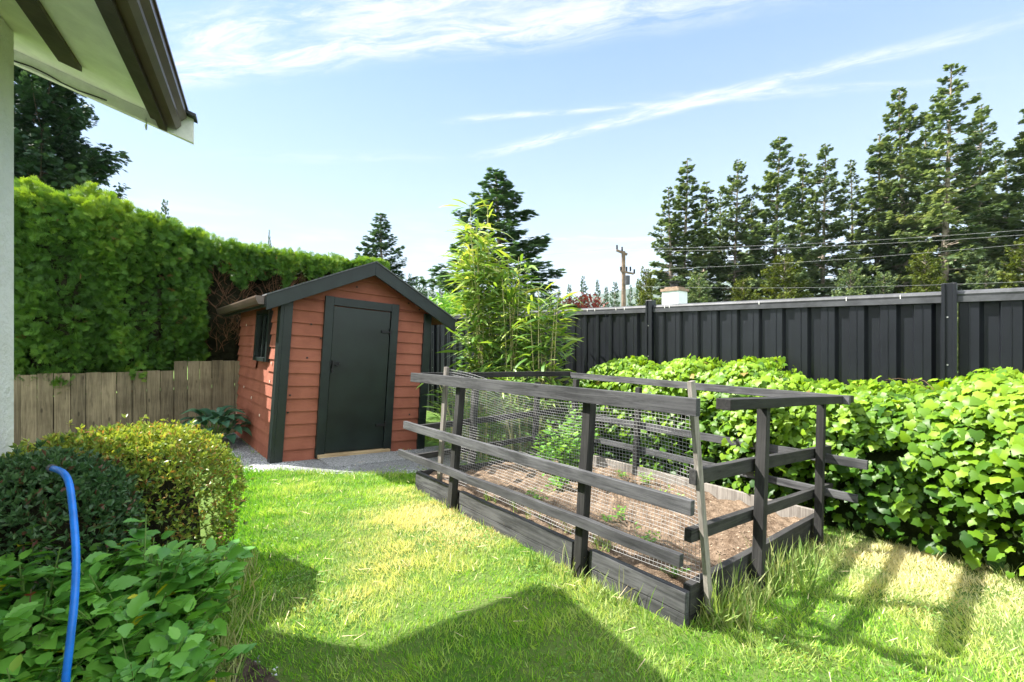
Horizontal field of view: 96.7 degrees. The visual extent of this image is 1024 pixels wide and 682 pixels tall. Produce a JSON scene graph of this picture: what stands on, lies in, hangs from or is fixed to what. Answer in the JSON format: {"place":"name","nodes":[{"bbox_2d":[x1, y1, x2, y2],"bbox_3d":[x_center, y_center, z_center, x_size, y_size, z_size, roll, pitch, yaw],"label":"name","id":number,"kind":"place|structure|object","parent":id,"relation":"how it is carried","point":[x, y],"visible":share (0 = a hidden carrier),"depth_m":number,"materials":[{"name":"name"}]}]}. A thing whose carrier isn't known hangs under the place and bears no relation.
{"place":"outdoors","nodes":[
{"label":"outdoors","id":0,"kind":"place"},
{"bbox_2d":[14,367,1023,681],"bbox_3d":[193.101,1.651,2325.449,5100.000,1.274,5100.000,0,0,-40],"label":"ground","id":1,"kind":"structure","parent":0,"point":[542,649],"depth_m":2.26,"materials":[{"name":"green plant"}]},
{"bbox_2d":[14,198,30,362],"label":"cedar tree","id":2,"kind":"object","parent":1,"relation":"on","point":[21,209],"visible":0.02,"depth_m":5.61,"materials":[{"name":"green plant"}]},
{"bbox_2d":[14,65,131,198],"bbox_3d":[-15.637,-4.754,15.029,5.091,12.002,5.227,0,0,10],"label":"fir tree","id":3,"kind":"object","parent":1,"relation":"on","point":[57,160],"visible":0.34,"depth_m":14.49,"materials":[{"name":"green plant"}]},
{"bbox_2d":[14,174,132,395],"bbox_3d":[-5.961,-0.343,6.093,1.566,3.452,1.770,0,0,-40],"label":"cedar tree","id":4,"kind":"object","parent":1,"relation":"on","point":[62,328],"visible":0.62,"depth_m":5.68,"materials":[{"name":"green plant"}]},
{"bbox_2d":[0,0,197,456],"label":"house","id":5,"kind":"structure","parent":1,"relation":"on","point":[117,55],"depth_m":2.39,"materials":[{"name":"white paint"}]},
{"bbox_2d":[14,360,239,444],"bbox_3d":[-4.922,0.943,6.378,7.131,1.314,0.084,0,0,-40],"label":"wooden fence","id":6,"kind":"object","parent":1,"relation":"on","point":[93,399],"visible":0.28,"depth_m":6.07,"materials":[{"name":"brown wood"}]},
{"bbox_2d":[73,193,192,384],"bbox_3d":[-5.443,-0.259,6.617,1.380,3.380,1.735,0,0,-40],"label":"cedar tree","id":7,"kind":"object","parent":1,"relation":"on","point":[136,339],"visible":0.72,"depth_m":6.20,"materials":[{"name":"green plant"}]},
{"bbox_2d":[160,199,169,219],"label":"spruce tree","id":8,"kind":"object","parent":1,"relation":"on","point":[164,209],"visible":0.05,"depth_m":33.99,"materials":[{"name":"green plant"}]},
{"bbox_2d":[157,225,213,371],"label":"cedar tree","id":9,"kind":"object","parent":1,"relation":"on","point":[194,289],"visible":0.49,"depth_m":6.77,"materials":[{"name":"green plant"}]},
{"bbox_2d":[191,232,266,360],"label":"cedar tree","id":10,"kind":"object","parent":1,"relation":"on","point":[233,274],"visible":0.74,"depth_m":7.37,"materials":[{"name":"green plant"}]},
{"bbox_2d":[212,648,278,681],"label":"bare soil","id":11,"kind":"structure","parent":1,"relation":"on","point":[269,677],"depth_m":1.81,"materials":[{"name":"brown soil"}]},
{"bbox_2d":[221,432,278,469],"bbox_3d":[-3.647,1.373,5.855,0.600,0.039,2.950,0,0,-40],"label":"gravel bed","id":12,"kind":"object","parent":1,"relation":"on","point":[225,439],"visible":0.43,"depth_m":5.73,"materials":[{"name":"grey gravel"}]},
{"bbox_2d":[268,230,271,247],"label":"spruce tree","id":13,"kind":"object","parent":1,"relation":"on","point":[269,243],"visible":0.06,"depth_m":40.02,"materials":[{"name":"green plant"}]},
{"bbox_2d":[246,243,315,295],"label":"cedar tree","id":14,"kind":"object","parent":1,"relation":"on","point":[278,268],"visible":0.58,"depth_m":7.74,"materials":[{"name":"green plant"}]},
{"bbox_2d":[294,252,349,282],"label":"cedar tree","id":15,"kind":"object","parent":1,"relation":"on","point":[323,264],"visible":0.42,"depth_m":8.20,"materials":[{"name":"green plant"}]},
{"bbox_2d":[216,261,456,463],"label":"garden shed","id":16,"kind":"structure","parent":1,"relation":"on","point":[329,364],"depth_m":5.72,"materials":[{"name":"red wood"}]},
{"bbox_2d":[253,308,273,361],"bbox_3d":[-3.195,-0.071,5.851,0.093,0.660,0.730,5,-3,-40],"label":"window","id":17,"kind":"structure","parent":16,"relation":"in","point":[263,325],"depth_m":5.84,"materials":[{"name":"black glass"}]},
{"bbox_2d":[324,306,392,452],"bbox_3d":[-1.924,0.490,5.772,0.790,1.790,0.088,5,-3,-40],"label":"door","id":18,"kind":"structure","parent":16,"relation":"in","point":[360,337],"depth_m":5.76,"materials":[{"name":"green paint"}]},
{"bbox_2d":[221,439,466,474],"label":"gravel","id":19,"kind":"structure","parent":1,"relation":"on","point":[250,459],"depth_m":5.19,"materials":[{"name":"grey gravel"}]},
{"bbox_2d":[179,405,251,443],"bbox_3d":[-3.915,1.122,5.969,1.032,0.516,0.972,0,0,-40],"label":"hosta","id":20,"kind":"object","parent":19,"relation":"on","point":[215,418],"visible":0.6,"depth_m":5.91,"materials":[{"name":"green plant"}]},
{"bbox_2d":[330,254,391,271],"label":"cedar tree","id":21,"kind":"object","parent":1,"relation":"on","point":[359,260],"visible":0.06,"depth_m":8.70,"materials":[{"name":"green plant"}]},
{"bbox_2d":[279,446,466,472],"bbox_3d":[-1.488,1.455,5.456,2.220,0.145,1.250,0,0,-40],"label":"gravel pad","id":22,"kind":"object","parent":1,"relation":"on","point":[408,464],"visible":0.38,"depth_m":5.24,"materials":[{"name":"grey gravel"}]},
{"bbox_2d":[318,451,407,467],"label":"step slab","id":23,"kind":"structure","parent":22,"relation":"on","point":[353,460],"depth_m":5.46,"materials":[{"name":"concrete"}]},
{"bbox_2d":[354,213,427,296],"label":"spruce tree","id":24,"kind":"object","parent":1,"relation":"on","point":[379,246],"visible":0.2,"depth_m":29.54,"materials":[{"name":"green plant"}]},
{"bbox_2d":[415,277,422,291],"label":"distant conifer","id":25,"kind":"object","parent":1,"relation":"on","point":[419,287],"visible":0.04,"depth_m":97.03,"materials":[{"name":"green plant"}]},
{"bbox_2d":[421,284,427,295],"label":"distant conifer","id":26,"kind":"object","parent":1,"relation":"on","point":[423,288],"visible":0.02,"depth_m":108.93,"materials":[{"name":"green plant"}]},
{"bbox_2d":[429,276,434,299],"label":"distant conifer","id":27,"kind":"object","parent":1,"relation":"on","point":[432,290],"visible":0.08,"depth_m":95.83,"materials":[{"name":"green plant"}]},
{"bbox_2d":[428,288,472,314],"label":"round bush","id":28,"kind":"object","parent":1,"relation":"on","point":[443,304],"visible":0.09,"depth_m":16.49,"materials":[{"name":"green plant"}]},
{"bbox_2d":[416,368,506,458],"bbox_3d":[-0.670,0.966,5.971,1.317,1.218,1.175,0,0,-40],"label":"bamboo","id":29,"kind":"object","parent":1,"relation":"on","point":[466,417],"visible":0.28,"depth_m":5.85,"materials":[{"name":"plant"}]},
{"bbox_2d":[437,194,519,441],"bbox_3d":[-0.498,-0.309,6.999,1.278,3.792,1.421,0,0,25],"label":"bamboo","id":30,"kind":"object","parent":1,"relation":"on","point":[471,279],"visible":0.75,"depth_m":6.83,"materials":[{"name":"plant"}]},
{"bbox_2d":[416,167,575,313],"bbox_3d":[-0.720,-3.321,23.898,10.221,11.267,9.087,0,0,-19],"label":"spruce tree","id":31,"kind":"object","parent":1,"relation":"on","point":[502,196],"visible":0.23,"depth_m":22.82,"materials":[{"name":"green plant"}]},
{"bbox_2d":[467,249,546,446],"bbox_3d":[-0.052,0.145,6.873,1.322,2.912,1.508,0,0,-40],"label":"bamboo","id":32,"kind":"object","parent":1,"relation":"on","point":[509,313],"visible":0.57,"depth_m":6.68,"materials":[{"name":"plant"}]},
{"bbox_2d":[480,365,561,458],"bbox_3d":[0.100,0.969,6.010,1.130,1.312,1.158,0,0,-7],"label":"bamboo","id":33,"kind":"object","parent":1,"relation":"on","point":[519,419],"visible":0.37,"depth_m":5.91,"materials":[{"name":"plant"}]},
{"bbox_2d":[537,276,544,309],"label":"distant conifer","id":34,"kind":"object","parent":1,"relation":"on","point":[540,294],"visible":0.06,"depth_m":104.60,"materials":[{"name":"green plant"}]},
{"bbox_2d":[510,281,583,451],"bbox_3d":[0.460,0.395,6.526,1.199,2.436,1.492,0,0,19],"label":"bamboo","id":35,"kind":"object","parent":1,"relation":"on","point":[542,319],"visible":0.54,"depth_m":6.35,"materials":[{"name":"leaf"},{"name":"bamboo cane"}]},
{"bbox_2d":[542,281,554,309],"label":"distant conifer","id":36,"kind":"object","parent":1,"relation":"on","point":[546,300],"visible":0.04,"depth_m":91.81,"materials":[{"name":"green plant"}]},
{"bbox_2d":[565,284,573,303],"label":"distant conifer","id":37,"kind":"object","parent":1,"relation":"on","point":[569,289],"visible":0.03,"depth_m":90.94,"materials":[{"name":"green plant"}]},
{"bbox_2d":[555,292,608,309],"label":"red maple","id":38,"kind":"object","parent":1,"relation":"on","point":[584,300],"visible":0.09,"depth_m":21.54,"materials":[{"name":"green plant"}]},
{"bbox_2d":[579,276,587,307],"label":"distant conifer","id":39,"kind":"object","parent":1,"relation":"on","point":[583,288],"visible":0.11,"depth_m":102.94,"materials":[{"name":"green plant"}]},
{"bbox_2d":[595,280,602,306],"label":"distant conifer","id":40,"kind":"object","parent":1,"relation":"on","point":[597,289],"visible":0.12,"depth_m":89.97,"materials":[{"name":"green plant"}]},
{"bbox_2d":[603,286,609,306],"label":"distant conifer","id":41,"kind":"object","parent":1,"relation":"on","point":[606,297],"visible":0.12,"depth_m":101.79,"materials":[{"name":"green plant"}]},
{"bbox_2d":[609,282,620,306],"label":"distant conifer","id":42,"kind":"object","parent":1,"relation":"on","point":[616,298],"visible":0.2,"depth_m":88.81,"materials":[{"name":"green plant"}]},
{"bbox_2d":[209,457,1023,681],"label":"long grass","id":43,"kind":"structure","parent":1,"relation":"on","point":[776,575],"depth_m":2.56,"materials":[{"name":"green plant"}]},
{"bbox_2d":[234,457,998,681],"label":"clover","id":44,"kind":"object","parent":1,"relation":"on","point":[554,677],"visible":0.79,"depth_m":2.57,"materials":[{"name":"green plant"}]},
{"bbox_2d":[430,458,804,587],"bbox_3d":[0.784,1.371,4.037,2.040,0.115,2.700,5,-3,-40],"label":"soil","id":45,"kind":"structure","parent":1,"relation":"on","point":[730,533],"depth_m":3.55,"materials":[{"name":"brown soil"}]},
{"bbox_2d":[526,487,551,500],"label":"seedling","id":46,"kind":"object","parent":45,"relation":"on","point":[536,496],"visible":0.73,"depth_m":3.82,"materials":[{"name":"green plant"}]},
{"bbox_2d":[538,461,568,490],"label":"vegetable plant","id":47,"kind":"object","parent":45,"relation":"on","point":[556,481],"visible":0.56,"depth_m":4.18,"materials":[{"name":"green plant"}]},
{"bbox_2d":[529,409,599,467],"bbox_3d":[0.513,1.036,4.535,0.707,0.725,0.716,0,0,12],"label":"vegetable plant","id":48,"kind":"object","parent":45,"relation":"on","point":[552,449],"visible":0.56,"depth_m":4.50,"materials":[{"name":"green plant"}]},
{"bbox_2d":[599,505,625,521],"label":"seedling","id":49,"kind":"object","parent":45,"relation":"on","point":[604,516],"visible":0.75,"depth_m":3.40,"materials":[{"name":"green plant"}]},
{"bbox_2d":[638,472,652,483],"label":"seedling","id":50,"kind":"object","parent":45,"relation":"on","point":[648,478],"visible":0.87,"depth_m":4.56,"materials":[{"name":"green plant"}]},
{"bbox_2d":[632,522,660,541],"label":"seedling","id":51,"kind":"object","parent":45,"relation":"on","point":[648,539],"visible":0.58,"depth_m":3.02,"materials":[{"name":"green plant"}]},
{"bbox_2d":[660,566,689,577],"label":"seedling","id":52,"kind":"object","parent":45,"relation":"on","point":[675,570],"visible":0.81,"depth_m":2.55,"materials":[{"name":"green plant"}]},
{"bbox_2d":[616,245,634,306],"bbox_3d":[7.464,-1.764,29.901,1.259,9.130,0.503,0,0,9],"label":"utility pole","id":53,"kind":"object","parent":1,"relation":"on","point":[625,279],"visible":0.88,"depth_m":29.90,"materials":[{"name":"brown wood"}]},
{"bbox_2d":[648,282,1005,287],"bbox_3d":[15.401,-3.042,24.000,19.030,1.182,0.009,0,0,39],"label":"overhead wire","id":54,"kind":"object","parent":53,"relation":"attached to","point":[822,287],"visible":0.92,"depth_m":23.52,"materials":[{"name":"grey metal"}]},
{"bbox_2d":[664,244,1020,268],"bbox_3d":[14.663,-4.288,23.500,18.897,0.885,0.009,0,0,43],"label":"overhead wire","id":55,"kind":"object","parent":53,"relation":"attached to","point":[851,258],"visible":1,"depth_m":21.86,"materials":[{"name":"grey metal"}]},
{"bbox_2d":[691,235,1015,250],"bbox_3d":[14.093,-4.982,23.250,19.154,1.944,0.009,0,0,45],"label":"overhead wire","id":56,"kind":"object","parent":53,"relation":"attached to","point":[847,245],"visible":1,"depth_m":21.04,"materials":[{"name":"grey metal"}]},
{"bbox_2d":[695,230,1019,247],"bbox_3d":[13.608,-5.096,23.000,0.009,2.054,19.306,0,0,-44],"label":"overhead wire","id":57,"kind":"object","parent":53,"relation":"attached to","point":[866,240],"visible":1,"depth_m":20.10,"materials":[{"name":"grey metal"}]},
{"bbox_2d":[244,461,1009,681],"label":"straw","id":58,"kind":"object","parent":1,"relation":"on","point":[529,601],"visible":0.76,"depth_m":2.50,"materials":[{"name":"beige plant"}]},
{"bbox_2d":[627,285,632,305],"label":"distant conifer","id":59,"kind":"object","parent":1,"relation":"on","point":[630,299],"visible":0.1,"depth_m":100.80,"materials":[{"name":"green plant"}]},
{"bbox_2d":[398,367,868,627],"bbox_3d":[0.911,0.952,4.115,2.561,1.347,3.305,5,-3,-40],"label":"raised garden bed","id":60,"kind":"object","parent":1,"relation":"on","point":[679,604],"visible":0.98,"depth_m":3.00,"materials":[{"name":"wood"}]},
{"bbox_2d":[632,279,640,305],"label":"distant conifer","id":61,"kind":"object","parent":1,"relation":"on","point":[637,293],"visible":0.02,"depth_m":87.79,"materials":[{"name":"green plant"}]},
{"bbox_2d":[633,266,661,305],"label":"young fir","id":62,"kind":"object","parent":1,"relation":"on","point":[644,295],"visible":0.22,"depth_m":33.73,"materials":[{"name":"green plant"}]},
{"bbox_2d":[660,281,688,304],"bbox_3d":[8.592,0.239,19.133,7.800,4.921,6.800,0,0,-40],"label":"chimney","id":63,"kind":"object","parent":1,"relation":"on","point":[674,293],"depth_m":16.78,"materials":[{"name":"white paint"}]},
{"bbox_2d":[648,186,704,304],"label":"fir tree","id":64,"kind":"object","parent":1,"relation":"on","point":[661,274],"visible":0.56,"depth_m":37.80,"materials":[{"name":"green plant"}]},
{"bbox_2d":[652,158,718,304],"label":"fir tree","id":65,"kind":"object","parent":1,"relation":"on","point":[692,263],"visible":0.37,"depth_m":38.42,"materials":[{"name":"green plant"}]},
{"bbox_2d":[686,271,716,302],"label":"young fir","id":66,"kind":"object","parent":1,"relation":"on","point":[706,290],"visible":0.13,"depth_m":31.70,"materials":[{"name":"green plant"}]},
{"bbox_2d":[688,181,727,299],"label":"fir tree","id":67,"kind":"object","parent":1,"relation":"on","point":[710,205],"visible":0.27,"depth_m":40.79,"materials":[{"name":"green plant"}]},
{"bbox_2d":[699,191,738,299],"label":"fir tree","id":68,"kind":"object","parent":1,"relation":"on","point":[720,227],"visible":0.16,"depth_m":44.44,"materials":[{"name":"green plant"}]},
{"bbox_2d":[427,283,1023,429],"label":"metal fence","id":69,"kind":"object","parent":1,"relation":"on","point":[884,337],"visible":0.3,"depth_m":4.77,"materials":[{"name":"black metal"}]},
{"bbox_2d":[706,159,764,301],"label":"fir tree","id":70,"kind":"object","parent":1,"relation":"on","point":[729,223],"visible":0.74,"depth_m":39.48,"materials":[{"name":"green plant"}]},
{"bbox_2d":[730,276,754,300],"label":"young fir","id":71,"kind":"object","parent":1,"relation":"on","point":[746,290],"visible":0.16,"depth_m":32.76,"materials":[{"name":"green plant"}]},
{"bbox_2d":[728,201,772,299],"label":"fir tree","id":72,"kind":"object","parent":1,"relation":"on","point":[755,217],"visible":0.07,"depth_m":45.53,"materials":[{"name":"green plant"}]},
{"bbox_2d":[530,354,1023,578],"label":"hedge","id":73,"kind":"object","parent":1,"relation":"on","point":[944,472],"visible":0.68,"depth_m":3.61,"materials":[{"name":"green plant"}]},
{"bbox_2d":[733,136,827,299],"bbox_3d":[22.354,-7.122,37.668,7.385,19.858,7.269,0,0,36],"label":"fir tree","id":74,"kind":"object","parent":1,"relation":"on","point":[770,185],"visible":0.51,"depth_m":37.36,"materials":[{"name":"green plant"}]},
{"bbox_2d":[750,253,813,299],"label":"young fir","id":75,"kind":"object","parent":1,"relation":"on","point":[772,291],"visible":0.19,"depth_m":30.72,"materials":[{"name":"green plant"}]},
{"bbox_2d":[778,153,825,295],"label":"fir tree","id":76,"kind":"object","parent":1,"relation":"on","point":[800,186],"visible":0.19,"depth_m":43.96,"materials":[{"name":"green plant"}]},
{"bbox_2d":[786,143,859,297],"bbox_3d":[26.727,-6.963,39.266,5.526,19.538,5.738,0,0,19],"label":"fir tree","id":77,"kind":"object","parent":1,"relation":"on","point":[837,226],"visible":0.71,"depth_m":38.42,"materials":[{"name":"green plant"}]},
{"bbox_2d":[814,159,882,295],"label":"fir tree","id":78,"kind":"object","parent":1,"relation":"on","point":[853,202],"visible":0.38,"depth_m":41.66,"materials":[{"name":"green plant"}]},
{"bbox_2d":[831,262,870,296],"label":"young fir","id":79,"kind":"object","parent":1,"relation":"on","point":[858,284],"visible":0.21,"depth_m":32.76,"materials":[{"name":"green plant"}]},
{"bbox_2d":[840,133,912,294],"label":"fir tree","id":80,"kind":"object","parent":1,"relation":"on","point":[872,182],"visible":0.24,"depth_m":40.64,"materials":[{"name":"green plant"}]},
{"bbox_2d":[865,271,904,294],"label":"young fir","id":81,"kind":"object","parent":1,"relation":"on","point":[879,288],"visible":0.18,"depth_m":31.79,"materials":[{"name":"green plant"}]},
{"bbox_2d":[864,176,918,292],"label":"fir tree","id":82,"kind":"object","parent":1,"relation":"on","point":[900,245],"visible":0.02,"depth_m":45.23,"materials":[{"name":"green plant"}]},
{"bbox_2d":[853,87,963,293],"bbox_3d":[33.077,-9.287,37.890,6.908,24.189,7.172,0,0,-24],"label":"fir tree","id":83,"kind":"object","parent":1,"relation":"on","point":[896,192],"visible":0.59,"depth_m":37.91,"materials":[{"name":"green plant"}]},
{"bbox_2d":[899,245,957,369],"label":"young fir","id":84,"kind":"object","parent":1,"relation":"on","point":[918,265],"visible":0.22,"depth_m":29.60,"materials":[{"name":"green plant"}]},
{"bbox_2d":[895,127,961,290],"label":"fir tree","id":85,"kind":"object","parent":1,"relation":"on","point":[927,145],"visible":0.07,"depth_m":44.63,"materials":[{"name":"green plant"}]},
{"bbox_2d":[877,63,1011,322],"bbox_3d":[32.526,-8.867,33.997,7.236,23.352,8.046,0,0,11],"label":"fir tree","id":86,"kind":"object","parent":1,"relation":"on","point":[950,201],"visible":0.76,"depth_m":33.15,"materials":[{"name":"green plant"}]},
{"bbox_2d":[951,154,993,289],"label":"fir tree","id":87,"kind":"object","parent":1,"relation":"on","point":[962,221],"visible":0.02,"depth_m":45.29,"materials":[{"name":"green plant"}]},
{"bbox_2d":[930,104,1022,302],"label":"fir tree","id":88,"kind":"object","parent":1,"relation":"on","point":[992,166],"visible":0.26,"depth_m":36.34,"materials":[{"name":"green plant"}]},
{"bbox_2d":[957,264,1002,370],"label":"young fir","id":89,"kind":"object","parent":1,"relation":"on","point":[980,279],"visible":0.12,"depth_m":29.86,"materials":[{"name":"green plant"}]},
{"bbox_2d":[956,109,1023,289],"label":"fir tree","id":90,"kind":"object","parent":1,"relation":"on","point":[1014,211],"visible":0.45,"depth_m":32.86,"materials":[{"name":"green plant"}]},
{"bbox_2d":[981,151,1022,275],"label":"fir tree","id":91,"kind":"object","parent":1,"relation":"on","point":[1001,163],"visible":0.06,"depth_m":40.05,"materials":[{"name":"green plant"}]},
{"bbox_2d":[988,237,1023,287],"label":"young fir","id":92,"kind":"object","parent":1,"relation":"on","point":[1015,259],"visible":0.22,"depth_m":28.30,"materials":[{"name":"green plant"}]},
{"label":"planter soil","id":93,"kind":"structure","parent":1,"relation":"on","visible":0},
{"bbox_2d":[14,589,36,654],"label":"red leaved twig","id":94,"kind":"object","parent":93,"relation":"on","point":[30,594],"visible":0.08,"depth_m":1.50,"materials":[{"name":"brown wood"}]},
{"bbox_2d":[1,625,97,681],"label":"young plant","id":95,"kind":"object","parent":93,"relation":"on","point":[15,663],"visible":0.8,"depth_m":1.40,"materials":[{"name":"green plant"}]},
{"bbox_2d":[46,464,79,681],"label":"garden hose","id":96,"kind":"object","parent":93,"relation":"on","point":[64,474],"visible":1,"depth_m":1.36,"materials":[{"name":"blue rubber"}]},
{"bbox_2d":[0,601,144,681],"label":"leafy shrub","id":97,"kind":"object","parent":93,"relation":"on","point":[41,664],"visible":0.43,"depth_m":1.44,"materials":[{"name":"green plant"}]},
{"bbox_2d":[0,436,153,603],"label":"azalea shrub","id":98,"kind":"object","parent":93,"relation":"on","point":[20,511],"visible":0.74,"depth_m":1.83,"materials":[{"name":"green plant"}]},
{"bbox_2d":[0,524,156,657],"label":"leafy shrub","id":99,"kind":"object","parent":93,"relation":"on","point":[8,564],"visible":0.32,"depth_m":1.62,"materials":[{"name":"green plant"}]},
{"bbox_2d":[1,413,254,569],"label":"boxwood shrub","id":100,"kind":"object","parent":93,"relation":"on","point":[171,501],"visible":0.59,"depth_m":2.42,"materials":[{"name":"green plant"}]},
{"bbox_2d":[2,514,256,666],"bbox_3d":[-1.478,1.016,1.787,0.776,0.590,0.803,0,0,-16],"label":"leafy shrub","id":101,"kind":"object","parent":93,"relation":"on","point":[176,584],"visible":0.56,"depth_m":1.72,"materials":[{"name":"green plant"}]},
{"bbox_2d":[35,612,256,681],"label":"leafy shrub","id":102,"kind":"object","parent":93,"relation":"on","point":[179,651],"visible":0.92,"depth_m":1.49,"materials":[{"name":"green plant"}]},
{"bbox_2d":[14,0,1023,298],"label":"sky","id":103,"kind":"structure","parent":0,"point":[316,119],"materials":[{"name":"blue"}]},
{"bbox_2d":[415,264,1022,311],"bbox_3d":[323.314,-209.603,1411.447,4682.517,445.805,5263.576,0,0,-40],"label":"hills","id":104,"kind":"structure","parent":0,"point":[633,289],"depth_m":2797.89,"materials":[{"name":"green plant"}]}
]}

